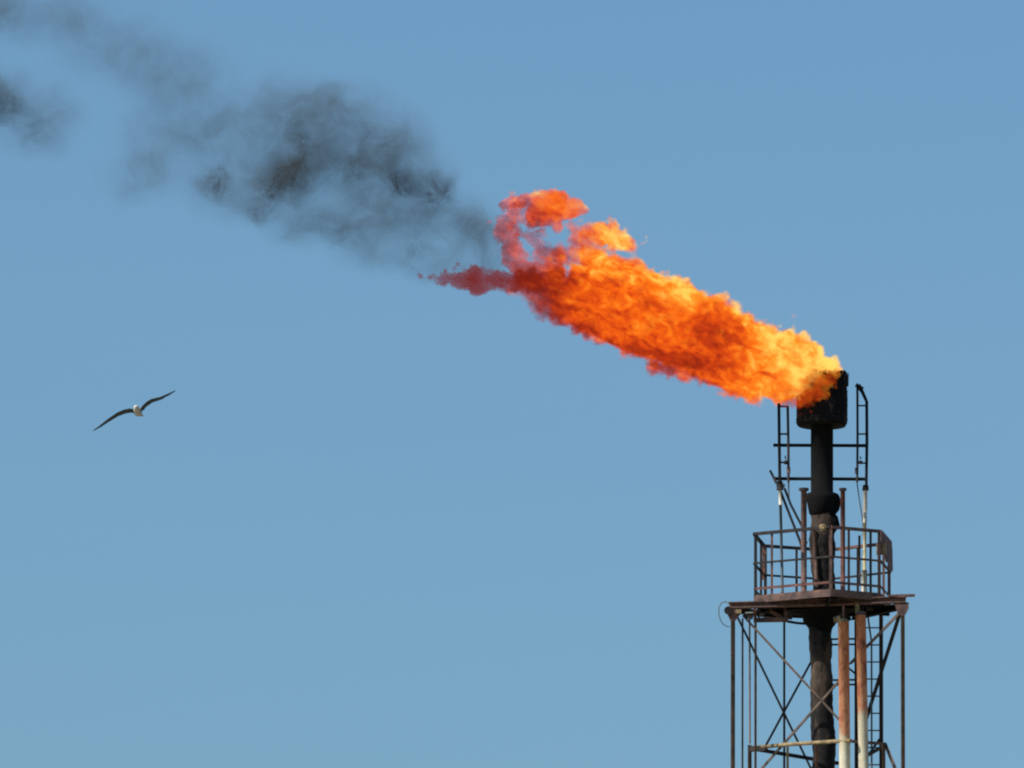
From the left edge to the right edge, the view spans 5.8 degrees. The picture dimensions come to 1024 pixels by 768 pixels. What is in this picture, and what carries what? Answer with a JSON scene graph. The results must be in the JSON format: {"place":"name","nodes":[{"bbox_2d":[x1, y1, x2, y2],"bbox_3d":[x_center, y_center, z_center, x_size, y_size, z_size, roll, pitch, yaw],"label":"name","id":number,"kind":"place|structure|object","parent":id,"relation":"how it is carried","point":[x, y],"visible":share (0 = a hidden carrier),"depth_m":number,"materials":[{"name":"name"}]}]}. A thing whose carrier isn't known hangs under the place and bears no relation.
{"place":"outdoors","nodes":[
{"label":"outdoors","id":0,"kind":"place"},
{"bbox_2d":[93,391,174,430],"bbox_3d":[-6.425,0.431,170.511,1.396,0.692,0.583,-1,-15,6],"label":"gull","id":1,"kind":"object","parent":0,"point":[137,411],"visible":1,"depth_m":170.50,"materials":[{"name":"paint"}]},
{"bbox_2d":[0,0,1023,767],"label":"sky","id":2,"kind":"structure","parent":0,"point":[478,330],"materials":[{"name":"blue"}]},
{"label":"ground","id":3,"kind":"structure","parent":0,"visible":0},
{"bbox_2d":[773,368,864,767],"bbox_3d":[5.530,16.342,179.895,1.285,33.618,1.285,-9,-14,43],"label":"flare stack","id":4,"kind":"object","parent":3,"relation":"on","point":[822,406],"visible":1,"depth_m":182.16,"materials":[{"name":"metal"}]},
{"bbox_2d":[724,594,914,767],"bbox_3d":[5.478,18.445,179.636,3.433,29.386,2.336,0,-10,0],"label":"support tower","id":5,"kind":"structure","parent":3,"relation":"on","point":[749,611],"depth_m":181.51,"materials":[{"name":"brown metal"}]},
{"bbox_2d":[718,601,729,626],"bbox_3d":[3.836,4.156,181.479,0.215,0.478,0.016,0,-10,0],"label":"wire loop","id":6,"kind":"object","parent":5,"relation":"hanging from","point":[719,614],"visible":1,"depth_m":181.47,"materials":[{"name":"grey metal"}]},
{"bbox_2d":[753,525,892,616],"bbox_3d":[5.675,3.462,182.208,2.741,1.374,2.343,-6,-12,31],"label":"service platform","id":7,"kind":"structure","parent":5,"relation":"on","point":[884,548],"depth_m":181.38,"materials":[{"name":"metal"}]},
{"bbox_2d":[769,403,807,592],"bbox_3d":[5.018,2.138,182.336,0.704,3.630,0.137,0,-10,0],"label":"pilot burner","id":8,"kind":"object","parent":7,"relation":"on","point":[780,485],"visible":1,"depth_m":182.37,"materials":[{"name":"metal"}]},
{"bbox_2d":[799,488,808,590],"bbox_3d":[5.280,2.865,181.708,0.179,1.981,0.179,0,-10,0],"label":"standpipe","id":9,"kind":"object","parent":7,"relation":"on","point":[803,534],"visible":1,"depth_m":181.68,"materials":[{"name":"brown metal"}]},
{"bbox_2d":[819,524,825,533],"bbox_3d":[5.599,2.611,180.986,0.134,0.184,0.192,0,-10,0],"label":"floodlight","id":10,"kind":"object","parent":7,"relation":"attached to","point":[822,527],"visible":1,"depth_m":180.92,"materials":[{"name":"beige glass"}]},
{"bbox_2d":[839,488,846,589],"bbox_3d":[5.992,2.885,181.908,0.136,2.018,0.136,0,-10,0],"label":"standpipe","id":11,"kind":"object","parent":7,"relation":"on","point":[842,533],"visible":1,"depth_m":181.90,"materials":[{"name":"red metal"}]},
{"bbox_2d":[855,383,868,591],"bbox_3d":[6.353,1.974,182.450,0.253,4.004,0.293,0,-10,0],"label":"pilot burner","id":12,"kind":"object","parent":7,"relation":"on","point":[862,578],"visible":1,"depth_m":182.41,"materials":[{"name":"metal"}]},
{"bbox_2d":[833,604,849,767],"bbox_3d":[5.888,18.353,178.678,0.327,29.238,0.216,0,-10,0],"label":"drop pipe","id":13,"kind":"object","parent":5,"relation":"hanging from","point":[844,686],"visible":1,"depth_m":180.87,"materials":[{"name":"beige metal"}]},
{"bbox_2d":[855,601,868,767],"bbox_3d":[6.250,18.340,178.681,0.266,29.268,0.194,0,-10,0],"label":"drop pipe","id":14,"kind":"object","parent":5,"relation":"hanging from","point":[862,706],"visible":1,"depth_m":180.88,"materials":[{"name":"beige metal"}]},
{"bbox_2d":[866,616,881,767],"bbox_3d":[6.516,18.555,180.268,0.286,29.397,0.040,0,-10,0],"label":"ladder","id":15,"kind":"object","parent":5,"relation":"attached to","point":[880,696],"visible":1,"depth_m":182.53,"materials":[{"name":"metal"}]}
]}

